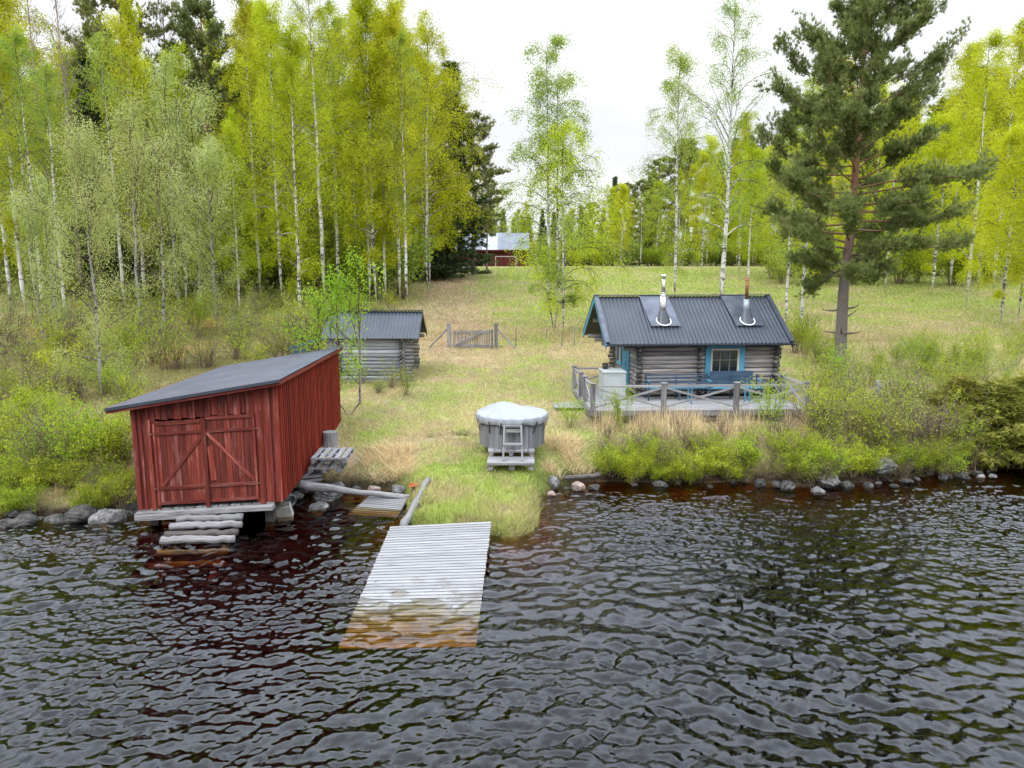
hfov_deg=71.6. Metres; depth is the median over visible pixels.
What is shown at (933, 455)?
shrub
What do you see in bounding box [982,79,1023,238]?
birch
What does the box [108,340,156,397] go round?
willow bush
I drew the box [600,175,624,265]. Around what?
spruce
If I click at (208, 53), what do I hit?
birch
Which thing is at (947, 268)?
young birch
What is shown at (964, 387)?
sapling
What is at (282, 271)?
young birch
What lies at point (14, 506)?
shrub
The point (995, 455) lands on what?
bare bush
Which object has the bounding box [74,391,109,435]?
bare bush
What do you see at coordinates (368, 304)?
twiggy bush
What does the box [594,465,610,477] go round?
twiggy bush
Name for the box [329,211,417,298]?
young birch
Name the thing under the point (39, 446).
sapling
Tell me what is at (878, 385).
driftwood stake
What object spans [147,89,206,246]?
birch
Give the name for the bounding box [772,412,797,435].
bare bush
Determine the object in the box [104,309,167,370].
sapling
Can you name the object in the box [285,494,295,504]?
bucket
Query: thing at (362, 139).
birch
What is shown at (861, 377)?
twiggy bush
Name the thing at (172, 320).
twiggy bush
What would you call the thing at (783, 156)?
pine
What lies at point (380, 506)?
sunken platform
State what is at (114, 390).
bare bush
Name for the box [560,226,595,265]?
young birch
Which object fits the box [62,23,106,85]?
birch
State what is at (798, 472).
twiggy bush
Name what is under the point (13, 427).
shrub
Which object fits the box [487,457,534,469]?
tub platform
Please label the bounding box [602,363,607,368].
pot
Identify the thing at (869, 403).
sapling
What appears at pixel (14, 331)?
twiggy bush
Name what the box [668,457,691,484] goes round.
twiggy bush
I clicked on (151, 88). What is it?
birch
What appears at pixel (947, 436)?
twiggy bush
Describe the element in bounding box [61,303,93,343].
fallen trunk
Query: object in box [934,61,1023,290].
birch
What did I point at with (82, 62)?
spruce
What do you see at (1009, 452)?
shrub
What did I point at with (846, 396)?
sapling
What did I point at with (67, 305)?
willow bush
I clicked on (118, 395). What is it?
twiggy bush
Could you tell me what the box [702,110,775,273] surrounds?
birch
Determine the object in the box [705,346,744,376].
window
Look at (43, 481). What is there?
shrub
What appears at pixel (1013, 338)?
willow bush
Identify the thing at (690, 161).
pine
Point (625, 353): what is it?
door
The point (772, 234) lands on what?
birch
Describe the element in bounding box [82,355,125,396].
rowan bush
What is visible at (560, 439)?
dead grass
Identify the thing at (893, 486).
rock
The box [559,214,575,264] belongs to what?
birch
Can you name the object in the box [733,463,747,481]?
shrub
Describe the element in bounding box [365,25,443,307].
birch
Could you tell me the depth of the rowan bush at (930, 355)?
30.22 m
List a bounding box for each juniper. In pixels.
[906,371,1016,447]
[954,376,1023,466]
[978,366,1023,471]
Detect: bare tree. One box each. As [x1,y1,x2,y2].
[6,0,79,302]
[35,0,93,302]
[141,0,192,283]
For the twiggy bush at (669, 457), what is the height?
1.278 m
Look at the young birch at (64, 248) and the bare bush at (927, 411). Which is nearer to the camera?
the bare bush at (927, 411)
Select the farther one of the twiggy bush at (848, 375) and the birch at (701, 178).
the birch at (701, 178)
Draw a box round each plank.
[289,339,322,349]
[291,348,309,353]
[301,472,323,481]
[343,500,363,503]
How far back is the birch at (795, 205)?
35.74 m
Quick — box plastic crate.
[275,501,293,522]
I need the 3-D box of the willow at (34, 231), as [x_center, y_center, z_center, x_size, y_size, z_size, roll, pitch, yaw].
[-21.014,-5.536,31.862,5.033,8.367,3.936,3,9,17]
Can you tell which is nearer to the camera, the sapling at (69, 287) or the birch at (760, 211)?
the sapling at (69, 287)
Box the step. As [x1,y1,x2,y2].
[552,402,582,410]
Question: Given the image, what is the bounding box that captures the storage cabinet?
[598,368,626,399]
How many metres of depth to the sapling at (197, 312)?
37.24 m
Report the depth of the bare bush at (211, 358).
30.54 m
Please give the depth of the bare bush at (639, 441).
21.06 m
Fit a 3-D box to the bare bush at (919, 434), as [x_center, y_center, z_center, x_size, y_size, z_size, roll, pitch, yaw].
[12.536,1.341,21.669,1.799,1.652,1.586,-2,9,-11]
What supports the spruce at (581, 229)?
on the ground at (566, 660)
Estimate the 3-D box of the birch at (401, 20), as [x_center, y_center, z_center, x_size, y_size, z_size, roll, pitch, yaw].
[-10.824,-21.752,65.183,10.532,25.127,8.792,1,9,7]
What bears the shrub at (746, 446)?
on the ground at (566, 660)
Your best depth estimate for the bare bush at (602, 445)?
21.00 m
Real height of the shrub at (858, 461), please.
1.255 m
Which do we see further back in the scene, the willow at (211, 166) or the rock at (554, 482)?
the willow at (211, 166)
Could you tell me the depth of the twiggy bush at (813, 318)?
37.40 m
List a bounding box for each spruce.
[59,54,134,304]
[389,169,440,278]
[409,144,444,279]
[421,59,498,273]
[421,146,476,279]
[439,205,463,275]
[485,203,494,232]
[498,209,507,232]
[524,215,534,264]
[533,211,546,264]
[550,211,555,260]
[576,204,585,264]
[579,220,595,265]
[594,209,606,264]
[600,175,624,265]
[632,175,661,265]
[635,168,669,265]
[661,227,679,263]
[691,227,699,260]
[704,151,728,265]
[715,138,745,265]
[720,135,769,265]
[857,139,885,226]
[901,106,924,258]
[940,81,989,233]
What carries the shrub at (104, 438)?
on the ground at (566, 660)
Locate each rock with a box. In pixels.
[0,518,14,536]
[7,509,20,516]
[12,514,39,533]
[18,510,33,514]
[42,514,65,528]
[64,504,97,528]
[88,508,134,534]
[123,502,137,512]
[291,491,303,499]
[308,502,329,516]
[313,491,342,505]
[332,481,345,486]
[367,485,380,490]
[391,484,405,493]
[547,476,559,489]
[547,491,556,498]
[560,486,571,492]
[571,481,584,492]
[588,484,599,490]
[652,480,663,488]
[661,482,668,487]
[705,485,713,489]
[728,479,739,486]
[741,480,747,485]
[755,479,765,487]
[772,481,780,487]
[780,480,795,491]
[811,486,825,495]
[817,473,840,486]
[821,485,832,488]
[840,480,854,489]
[863,482,873,489]
[873,456,897,473]
[888,484,899,489]
[898,478,913,485]
[938,473,947,480]
[954,472,970,481]
[971,470,984,476]
[975,474,985,481]
[988,474,996,480]
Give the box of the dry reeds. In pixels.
[589,394,1014,475]
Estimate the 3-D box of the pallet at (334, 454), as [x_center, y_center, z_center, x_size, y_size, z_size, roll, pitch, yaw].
[-4.919,1.954,19.500,0.925,0.146,1.150,0,9,-2]
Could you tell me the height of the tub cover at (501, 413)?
0.750 m
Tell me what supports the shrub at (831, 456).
on the ground at (566, 660)
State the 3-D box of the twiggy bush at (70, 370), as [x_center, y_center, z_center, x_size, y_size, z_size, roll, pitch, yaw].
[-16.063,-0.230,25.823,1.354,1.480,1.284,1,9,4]
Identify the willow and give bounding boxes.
[0,92,146,400]
[0,165,90,347]
[46,88,231,335]
[91,41,237,312]
[140,120,261,327]
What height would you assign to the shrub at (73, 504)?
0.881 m
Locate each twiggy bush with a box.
[0,284,28,306]
[0,308,27,348]
[0,313,22,347]
[0,363,25,412]
[0,387,49,450]
[0,388,59,438]
[0,405,70,469]
[0,407,20,453]
[0,458,28,494]
[0,461,18,497]
[3,369,52,396]
[4,323,59,368]
[9,347,70,408]
[10,357,73,398]
[10,429,60,483]
[13,488,48,514]
[15,348,58,379]
[22,464,56,491]
[25,281,64,322]
[37,302,78,345]
[44,463,88,497]
[53,358,89,395]
[55,463,77,488]
[67,452,118,488]
[69,467,121,507]
[80,342,134,376]
[80,354,147,413]
[80,462,121,486]
[87,463,121,483]
[89,474,111,488]
[94,340,156,378]
[95,471,135,509]
[98,317,135,355]
[102,394,137,420]
[109,294,190,363]
[119,324,146,359]
[122,297,156,323]
[124,297,174,340]
[140,322,188,370]
[144,289,175,319]
[149,316,209,368]
[152,278,181,305]
[171,299,196,324]
[179,327,221,368]
[200,281,275,338]
[203,282,237,314]
[204,299,269,360]
[213,293,237,319]
[226,296,260,320]
[227,267,272,301]
[230,312,263,338]
[231,277,276,323]
[250,315,298,358]
[271,284,318,346]
[272,284,297,305]
[279,334,313,354]
[283,293,329,350]
[286,328,317,352]
[287,279,311,304]
[352,364,372,383]
[359,296,381,309]
[360,299,386,311]
[366,375,390,393]
[371,358,410,387]
[371,380,385,392]
[390,272,417,299]
[391,370,412,385]
[392,365,417,395]
[582,445,621,476]
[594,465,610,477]
[622,435,653,455]
[649,433,681,459]
[649,436,691,471]
[663,437,696,479]
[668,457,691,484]
[676,423,710,452]
[692,430,726,455]
[695,467,706,481]
[697,460,718,478]
[719,444,743,476]
[719,463,729,478]
[729,435,769,472]
[730,428,750,442]
[739,421,768,445]
[739,459,757,481]
[756,444,792,479]
[759,432,796,462]
[766,430,802,462]
[768,427,810,461]
[769,453,789,477]
[781,453,815,481]
[782,302,825,333]
[782,453,794,475]
[786,317,812,352]
[787,307,833,341]
[790,384,850,435]
[790,428,819,452]
[792,397,858,453]
[793,355,839,396]
[794,453,828,487]
[797,381,860,441]
[798,322,824,343]
[799,343,865,393]
[804,330,832,362]
[809,451,837,479]
[814,357,868,405]
[815,375,899,449]
[830,451,847,475]
[831,375,873,413]
[833,444,868,477]
[834,391,887,444]
[840,433,867,449]
[843,354,892,392]
[847,434,869,453]
[850,400,911,450]
[856,352,931,409]
[859,382,931,441]
[862,381,921,441]
[863,436,895,456]
[867,372,909,397]
[869,438,903,477]
[872,370,937,417]
[893,357,948,406]
[893,454,908,475]
[895,375,936,410]
[896,406,946,439]
[896,435,924,466]
[907,437,944,471]
[913,431,950,454]
[915,439,951,474]
[917,436,955,466]
[918,424,962,445]
[923,353,985,394]
[924,385,997,454]
[925,429,959,455]
[926,456,942,474]
[927,408,966,438]
[932,352,991,383]
[939,458,954,473]
[953,417,991,448]
[957,433,990,462]
[969,443,990,465]
[986,444,1010,470]
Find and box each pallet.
[308,459,346,472]
[311,447,353,462]
[488,447,534,455]
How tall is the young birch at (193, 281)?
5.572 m
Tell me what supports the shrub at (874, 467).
on the ground at (566, 660)
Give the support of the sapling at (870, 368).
on the ground at (566, 660)
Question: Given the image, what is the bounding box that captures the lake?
[0,468,1023,753]
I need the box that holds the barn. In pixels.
[455,233,529,265]
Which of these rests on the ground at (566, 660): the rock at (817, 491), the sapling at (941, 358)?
the sapling at (941, 358)
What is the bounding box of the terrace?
[572,365,809,422]
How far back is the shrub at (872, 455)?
20.52 m
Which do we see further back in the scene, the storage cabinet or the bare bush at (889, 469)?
the storage cabinet
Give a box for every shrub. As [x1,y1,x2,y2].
[0,378,64,421]
[0,390,63,433]
[0,401,79,456]
[0,414,25,455]
[0,416,29,459]
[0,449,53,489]
[0,451,46,492]
[0,466,29,490]
[0,479,40,518]
[0,481,51,510]
[1,365,23,391]
[2,485,44,509]
[9,375,67,406]
[21,453,74,486]
[23,456,66,487]
[31,337,94,381]
[38,454,95,491]
[47,403,132,467]
[61,481,105,506]
[65,481,99,508]
[77,473,111,504]
[82,364,118,394]
[87,485,114,509]
[99,470,124,492]
[101,459,134,480]
[101,464,131,502]
[108,469,135,489]
[589,439,636,477]
[591,444,615,473]
[593,435,634,474]
[603,439,647,462]
[614,447,647,485]
[614,454,655,481]
[621,424,670,454]
[621,443,663,470]
[629,456,649,476]
[646,460,662,482]
[652,463,672,477]
[657,450,692,484]
[659,464,678,482]
[663,456,701,479]
[678,441,730,476]
[681,443,725,471]
[681,471,701,483]
[689,429,725,456]
[691,468,702,478]
[699,426,727,453]
[703,430,745,476]
[714,454,756,481]
[716,431,764,465]
[729,426,774,467]
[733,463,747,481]
[759,426,802,457]
[772,436,824,475]
[780,447,821,476]
[789,427,822,447]
[796,424,847,460]
[796,444,855,478]
[797,429,830,459]
[799,430,832,451]
[807,448,837,472]
[808,440,846,462]
[835,431,892,477]
[835,442,865,470]
[845,443,888,475]
[855,446,902,476]
[875,428,902,457]
[876,435,918,463]
[892,443,917,469]
[907,433,945,471]
[908,447,933,473]
[910,436,950,469]
[929,425,978,458]
[932,433,965,464]
[934,443,972,475]
[964,425,1008,458]
[985,438,1023,468]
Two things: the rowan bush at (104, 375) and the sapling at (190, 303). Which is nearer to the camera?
the rowan bush at (104, 375)
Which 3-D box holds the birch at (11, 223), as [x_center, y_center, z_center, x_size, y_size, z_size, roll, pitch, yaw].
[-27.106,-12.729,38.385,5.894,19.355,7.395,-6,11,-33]
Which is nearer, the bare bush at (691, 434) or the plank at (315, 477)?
the plank at (315, 477)
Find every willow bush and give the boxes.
[0,268,32,304]
[0,278,38,322]
[0,285,70,345]
[0,293,22,318]
[0,321,34,365]
[1,297,30,328]
[1,307,21,334]
[23,292,93,342]
[34,295,89,349]
[41,281,109,325]
[49,290,76,318]
[64,360,92,398]
[91,392,132,463]
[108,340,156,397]
[109,276,133,316]
[127,295,182,330]
[178,276,209,305]
[203,287,260,334]
[211,292,272,357]
[221,280,279,327]
[239,308,281,353]
[242,277,267,304]
[267,279,280,297]
[275,289,293,307]
[276,292,334,351]
[311,269,340,297]
[376,271,403,307]
[376,287,387,304]
[804,331,834,364]
[882,332,914,363]
[886,339,929,390]
[897,321,928,355]
[919,330,978,372]
[970,337,1021,378]
[985,339,1023,378]
[997,315,1023,352]
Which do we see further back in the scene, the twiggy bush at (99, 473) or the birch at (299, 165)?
the birch at (299, 165)
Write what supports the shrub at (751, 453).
on the ground at (566, 660)
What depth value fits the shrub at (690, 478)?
20.37 m
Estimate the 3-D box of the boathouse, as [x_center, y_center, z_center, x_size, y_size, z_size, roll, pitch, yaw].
[-7.516,1.484,20.330,4.028,4.377,7.585,0,9,-2]
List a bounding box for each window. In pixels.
[616,347,621,364]
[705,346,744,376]
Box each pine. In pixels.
[56,0,195,300]
[158,0,270,298]
[411,73,481,278]
[449,110,512,274]
[475,160,502,269]
[588,201,603,265]
[612,181,643,265]
[627,178,653,265]
[639,157,679,265]
[655,137,715,265]
[661,139,712,265]
[725,144,769,265]
[748,0,1000,374]
[755,130,801,224]
[763,106,808,216]
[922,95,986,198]
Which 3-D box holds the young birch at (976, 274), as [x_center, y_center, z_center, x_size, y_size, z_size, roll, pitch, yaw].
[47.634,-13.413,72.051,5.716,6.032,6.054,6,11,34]
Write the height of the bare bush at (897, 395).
2.172 m
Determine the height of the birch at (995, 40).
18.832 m
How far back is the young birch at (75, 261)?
51.54 m
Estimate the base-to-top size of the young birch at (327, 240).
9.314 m
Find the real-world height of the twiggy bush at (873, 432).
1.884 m
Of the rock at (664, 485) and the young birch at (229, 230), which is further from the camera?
the young birch at (229, 230)
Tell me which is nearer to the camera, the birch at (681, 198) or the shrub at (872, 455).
the shrub at (872, 455)
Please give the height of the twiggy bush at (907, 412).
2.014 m
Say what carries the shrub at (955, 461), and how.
on the ground at (566, 660)
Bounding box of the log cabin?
[583,274,795,396]
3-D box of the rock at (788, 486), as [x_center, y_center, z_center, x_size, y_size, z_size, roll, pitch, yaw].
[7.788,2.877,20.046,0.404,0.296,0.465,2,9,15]
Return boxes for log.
[298,480,408,498]
[399,477,430,525]
[563,472,600,479]
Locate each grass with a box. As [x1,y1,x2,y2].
[19,418,977,503]
[65,267,1023,342]
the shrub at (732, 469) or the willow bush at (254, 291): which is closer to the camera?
the shrub at (732, 469)
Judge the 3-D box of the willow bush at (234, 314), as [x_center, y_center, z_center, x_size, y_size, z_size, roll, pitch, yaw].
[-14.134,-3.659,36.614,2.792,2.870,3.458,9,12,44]
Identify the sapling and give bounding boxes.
[0,422,25,477]
[11,278,32,305]
[15,289,82,364]
[18,375,57,418]
[22,417,60,470]
[43,401,110,482]
[45,373,98,445]
[47,297,115,363]
[50,274,75,301]
[55,360,97,400]
[89,274,119,325]
[92,340,142,370]
[92,388,133,471]
[102,311,134,363]
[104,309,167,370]
[106,295,123,321]
[106,295,144,361]
[113,364,153,401]
[121,290,155,343]
[149,285,192,332]
[172,284,205,330]
[182,280,216,336]
[213,281,237,319]
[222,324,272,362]
[226,285,241,299]
[260,296,303,349]
[271,281,303,317]
[280,312,322,351]
[287,282,316,327]
[302,279,328,326]
[379,289,399,308]
[784,359,839,436]
[788,303,817,350]
[789,307,823,353]
[792,342,841,421]
[796,325,818,359]
[803,333,830,362]
[816,373,849,420]
[824,312,851,354]
[827,372,870,423]
[848,365,892,442]
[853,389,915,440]
[859,344,892,384]
[861,332,893,373]
[864,414,896,444]
[887,375,925,422]
[900,326,942,369]
[912,318,938,366]
[916,352,963,388]
[920,337,943,375]
[922,349,974,391]
[928,387,977,435]
[939,357,984,382]
[948,369,982,412]
[952,402,984,447]
[956,323,991,371]
[961,344,989,373]
[964,335,994,376]
[975,322,999,352]
[995,341,1022,367]
[998,331,1023,365]
[999,329,1014,357]
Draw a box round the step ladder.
[502,425,522,460]
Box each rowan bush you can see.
[25,404,116,476]
[29,389,78,422]
[40,386,128,462]
[70,400,129,462]
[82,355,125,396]
[103,361,132,390]
[325,288,371,309]
[546,390,594,427]
[599,383,638,434]
[740,365,800,434]
[812,359,839,383]
[818,337,865,377]
[885,338,909,365]
[886,325,954,374]
[910,339,953,372]
[916,328,1004,373]
[951,354,997,381]
[965,342,1000,366]
[981,363,1022,379]
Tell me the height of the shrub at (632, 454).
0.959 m
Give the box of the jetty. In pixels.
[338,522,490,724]
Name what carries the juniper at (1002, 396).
on the ground at (566, 660)
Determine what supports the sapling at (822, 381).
on the ground at (566, 660)
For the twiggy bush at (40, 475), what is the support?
on the ground at (566, 660)
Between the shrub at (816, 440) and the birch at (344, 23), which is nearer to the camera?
the shrub at (816, 440)
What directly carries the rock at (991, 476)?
in the lake
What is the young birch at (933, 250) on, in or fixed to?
on the ground at (566, 660)
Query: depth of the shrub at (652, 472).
20.47 m
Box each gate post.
[429,323,450,346]
[494,323,514,348]
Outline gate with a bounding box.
[453,329,492,347]
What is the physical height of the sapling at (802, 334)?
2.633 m
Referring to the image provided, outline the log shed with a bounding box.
[320,310,426,381]
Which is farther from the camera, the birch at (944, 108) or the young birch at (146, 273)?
the birch at (944, 108)
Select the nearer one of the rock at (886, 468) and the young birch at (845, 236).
the rock at (886, 468)
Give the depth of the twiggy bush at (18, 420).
21.22 m
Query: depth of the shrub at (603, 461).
20.33 m
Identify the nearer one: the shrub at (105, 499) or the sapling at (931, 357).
the shrub at (105, 499)
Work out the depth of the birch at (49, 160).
56.08 m
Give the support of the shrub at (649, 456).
on the ground at (566, 660)
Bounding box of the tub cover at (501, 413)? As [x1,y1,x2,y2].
[475,401,548,434]
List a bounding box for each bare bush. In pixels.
[0,297,27,357]
[0,314,35,353]
[0,317,61,361]
[0,349,21,374]
[0,389,103,458]
[1,372,54,409]
[3,356,82,404]
[15,405,87,481]
[23,292,105,358]
[39,284,120,351]
[40,363,107,405]
[45,327,110,377]
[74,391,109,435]
[98,376,134,402]
[104,305,149,346]
[133,308,182,348]
[175,334,229,367]
[245,312,306,356]
[265,296,340,351]
[585,438,626,458]
[589,413,621,441]
[591,433,630,469]
[595,429,624,449]
[617,416,659,442]
[617,424,648,446]
[631,431,648,451]
[646,418,665,437]
[648,431,673,445]
[651,425,675,439]
[653,442,668,462]
[654,439,676,466]
[658,431,682,449]
[666,412,695,434]
[670,428,694,450]
[675,427,705,451]
[687,432,712,452]
[699,436,739,470]
[701,419,727,438]
[704,410,739,439]
[728,417,752,438]
[758,431,779,450]
[764,413,802,438]
[764,447,782,465]
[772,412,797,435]
[780,381,852,438]
[794,426,823,441]
[807,454,847,486]
[809,450,850,476]
[832,368,870,401]
[842,367,942,429]
[842,401,867,433]
[846,389,900,429]
[847,389,894,419]
[848,371,887,411]
[850,401,932,450]
[872,425,920,459]
[880,457,899,478]
[892,390,984,456]
[895,402,947,446]
[895,454,917,478]
[900,402,951,431]
[910,414,952,441]
[924,370,1013,425]
[936,460,953,475]
[942,422,975,442]
[943,438,965,461]
[968,440,999,460]
[977,441,1019,470]
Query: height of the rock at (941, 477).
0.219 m
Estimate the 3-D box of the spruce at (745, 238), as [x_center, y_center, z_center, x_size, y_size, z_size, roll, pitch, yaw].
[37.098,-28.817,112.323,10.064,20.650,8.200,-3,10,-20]
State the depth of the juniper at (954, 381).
22.70 m
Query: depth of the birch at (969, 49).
59.81 m
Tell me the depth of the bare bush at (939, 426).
21.45 m
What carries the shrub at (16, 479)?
on the ground at (566, 660)
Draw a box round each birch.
[0,0,66,324]
[0,0,97,302]
[0,23,51,315]
[0,24,71,310]
[0,39,55,222]
[0,76,45,263]
[0,201,72,291]
[0,208,53,296]
[0,211,39,293]
[1,22,59,212]
[2,58,96,318]
[14,36,129,242]
[17,63,73,279]
[21,43,62,162]
[21,83,77,235]
[35,47,127,222]
[38,75,76,210]
[41,196,176,298]
[41,221,123,297]
[42,204,85,296]
[44,225,110,298]
[45,258,97,299]
[56,25,154,312]
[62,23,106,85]
[67,19,163,214]
[72,203,171,298]
[81,0,191,301]
[108,50,171,276]
[116,50,184,185]
[124,192,210,296]
[126,233,191,287]
[128,36,234,304]
[144,85,206,226]
[144,232,192,291]
[145,236,211,299]
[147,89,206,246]
[167,82,245,247]
[176,13,253,226]
[185,203,286,299]
[189,58,224,150]
[189,221,235,289]
[192,0,305,300]
[194,103,269,310]
[201,185,299,292]
[203,0,317,277]
[203,236,262,292]
[205,39,283,196]
[206,78,260,226]
[214,51,302,284]
[218,10,354,310]
[219,0,340,299]
[220,1,315,276]
[221,196,317,290]
[228,182,315,293]
[245,0,373,299]
[247,73,331,278]
[256,76,326,229]
[260,188,350,292]
[262,248,311,288]
[265,225,345,298]
[273,32,312,200]
[287,35,361,237]
[296,53,356,277]
[298,0,368,287]
[299,39,362,213]
[305,13,362,273]
[308,211,364,290]
[309,218,344,286]
[312,0,421,305]
[315,1,410,298]
[320,83,394,270]
[323,75,402,237]
[325,248,355,291]
[326,219,401,300]
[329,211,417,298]
[334,7,444,230]
[334,215,404,300]
[340,0,447,295]
[341,5,421,305]
[343,7,504,289]
[351,215,444,297]
[361,195,441,287]
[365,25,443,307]
[365,222,440,295]
[370,40,459,286]
[378,1,453,234]
[394,59,473,285]
[399,44,465,269]
[480,30,645,333]
[488,195,508,232]
[501,113,635,335]
[510,207,531,239]
[517,201,538,248]
[531,237,565,262]
[542,234,575,265]
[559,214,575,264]
[559,235,593,265]
[559,242,581,265]
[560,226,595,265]
[560,246,589,265]
[561,208,583,241]
[581,243,601,265]
[582,204,600,249]
[590,220,622,265]
[591,183,620,249]
[601,183,646,263]
[603,227,630,265]
[605,182,635,265]
[611,230,645,265]
[616,233,650,265]
[617,41,731,294]
[630,193,652,266]
[633,245,658,265]
[638,179,673,255]
[640,236,666,265]
[657,242,687,265]
[660,0,793,293]
[662,168,698,261]
[671,233,703,265]
[675,148,731,274]
[678,132,736,265]
[684,243,705,265]
[694,243,717,265]
[700,234,729,265]
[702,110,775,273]
[712,140,777,276]
[713,149,758,264]
[713,241,732,265]
[718,235,746,265]
[731,146,779,265]
[734,148,778,262]
[735,237,761,265]
[741,252,756,264]
[750,221,800,279]
[752,105,836,322]
[753,138,795,269]
[756,251,763,265]
[757,72,848,323]
[758,239,796,283]
[761,84,861,302]
[761,211,809,276]
[766,144,806,236]
[785,48,888,245]
[790,253,802,277]
[799,236,844,278]
[828,228,841,279]
[833,218,868,277]
[835,148,889,231]
[836,238,865,284]
[840,60,917,232]
[849,97,957,295]
[867,130,916,233]
[872,82,935,232]
[878,227,936,284]
[885,112,953,278]
[895,251,923,280]
[897,36,1023,284]
[905,108,990,295]
[906,230,942,280]
[907,226,949,274]
[911,229,998,284]
[915,249,984,285]
[925,228,945,275]
[929,94,982,223]
[933,107,980,261]
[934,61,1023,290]
[936,24,1023,305]
[940,14,1023,290]
[947,67,1021,228]
[959,120,1023,327]
[964,114,1023,318]
[965,80,1023,219]
[966,83,1023,307]
[972,229,989,279]
[972,233,1010,281]
[979,215,1023,276]
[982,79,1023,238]
[1002,252,1022,276]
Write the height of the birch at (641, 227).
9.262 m
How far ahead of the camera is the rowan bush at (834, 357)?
28.27 m
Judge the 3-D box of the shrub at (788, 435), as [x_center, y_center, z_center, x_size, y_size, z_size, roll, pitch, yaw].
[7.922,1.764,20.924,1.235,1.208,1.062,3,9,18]
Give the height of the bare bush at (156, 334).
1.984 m
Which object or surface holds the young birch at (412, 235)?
on the ground at (566, 660)
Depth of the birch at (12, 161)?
53.95 m
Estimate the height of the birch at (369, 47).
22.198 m
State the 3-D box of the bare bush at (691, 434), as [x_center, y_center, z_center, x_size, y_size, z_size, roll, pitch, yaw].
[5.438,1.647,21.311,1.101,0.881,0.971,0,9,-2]
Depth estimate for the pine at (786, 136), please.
107.07 m
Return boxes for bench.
[644,374,711,400]
[704,371,762,398]
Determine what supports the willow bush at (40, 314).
on the ground at (566, 660)
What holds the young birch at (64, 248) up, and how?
on the ground at (566, 660)
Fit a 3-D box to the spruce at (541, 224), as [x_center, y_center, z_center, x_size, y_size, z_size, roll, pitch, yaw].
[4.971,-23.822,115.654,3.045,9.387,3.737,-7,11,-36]
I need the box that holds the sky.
[5,0,1023,239]
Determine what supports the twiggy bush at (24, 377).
on the ground at (566, 660)
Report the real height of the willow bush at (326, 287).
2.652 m
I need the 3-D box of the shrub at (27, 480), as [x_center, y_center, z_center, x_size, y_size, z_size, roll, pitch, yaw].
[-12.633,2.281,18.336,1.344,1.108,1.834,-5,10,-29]
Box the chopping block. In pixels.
[322,430,338,447]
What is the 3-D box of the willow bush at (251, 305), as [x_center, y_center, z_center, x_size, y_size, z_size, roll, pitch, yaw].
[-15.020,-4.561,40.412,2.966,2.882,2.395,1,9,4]
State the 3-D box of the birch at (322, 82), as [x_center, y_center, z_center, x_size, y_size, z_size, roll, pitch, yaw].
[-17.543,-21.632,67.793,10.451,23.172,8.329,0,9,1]
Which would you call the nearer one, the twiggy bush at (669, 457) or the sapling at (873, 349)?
the twiggy bush at (669, 457)
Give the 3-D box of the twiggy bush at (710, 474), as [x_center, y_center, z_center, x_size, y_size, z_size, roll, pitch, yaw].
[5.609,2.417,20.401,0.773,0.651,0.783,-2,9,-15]
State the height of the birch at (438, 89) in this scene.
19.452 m
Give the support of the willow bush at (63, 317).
on the ground at (566, 660)
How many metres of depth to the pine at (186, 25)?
50.94 m
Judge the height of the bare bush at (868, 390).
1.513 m
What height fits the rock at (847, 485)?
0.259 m
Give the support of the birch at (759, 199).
on the ground at (566, 660)
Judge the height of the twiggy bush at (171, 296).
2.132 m
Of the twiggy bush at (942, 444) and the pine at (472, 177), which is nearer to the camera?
the twiggy bush at (942, 444)
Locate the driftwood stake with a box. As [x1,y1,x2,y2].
[876,380,888,402]
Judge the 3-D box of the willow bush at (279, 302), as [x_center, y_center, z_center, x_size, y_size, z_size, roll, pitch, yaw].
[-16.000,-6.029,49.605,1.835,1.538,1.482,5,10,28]
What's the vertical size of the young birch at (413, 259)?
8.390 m
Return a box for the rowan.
[272,245,395,414]
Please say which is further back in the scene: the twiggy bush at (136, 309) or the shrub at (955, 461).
the twiggy bush at (136, 309)
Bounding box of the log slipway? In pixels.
[148,513,243,584]
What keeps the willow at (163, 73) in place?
on the ground at (566, 660)
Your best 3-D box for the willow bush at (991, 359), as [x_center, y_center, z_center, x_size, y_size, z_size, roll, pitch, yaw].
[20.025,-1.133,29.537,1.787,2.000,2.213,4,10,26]
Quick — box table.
[687,381,751,403]
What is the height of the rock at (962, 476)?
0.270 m
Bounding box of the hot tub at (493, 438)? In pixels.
[479,422,544,449]
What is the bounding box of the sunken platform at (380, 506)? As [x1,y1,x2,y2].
[348,491,408,520]
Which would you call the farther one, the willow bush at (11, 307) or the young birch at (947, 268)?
the young birch at (947, 268)
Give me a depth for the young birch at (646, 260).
95.32 m
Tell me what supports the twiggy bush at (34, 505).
on the ground at (566, 660)
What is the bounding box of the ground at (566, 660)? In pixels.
[0,240,1023,767]
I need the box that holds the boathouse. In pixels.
[104,346,342,552]
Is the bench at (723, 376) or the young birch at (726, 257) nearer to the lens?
the bench at (723, 376)
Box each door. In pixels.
[149,419,205,504]
[204,414,260,501]
[623,351,627,388]
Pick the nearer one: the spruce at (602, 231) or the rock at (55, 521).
the rock at (55, 521)
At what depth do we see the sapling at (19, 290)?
48.98 m
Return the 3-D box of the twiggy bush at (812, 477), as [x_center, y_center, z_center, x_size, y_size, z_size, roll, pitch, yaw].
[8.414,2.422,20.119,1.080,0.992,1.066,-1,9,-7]
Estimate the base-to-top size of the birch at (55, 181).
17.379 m

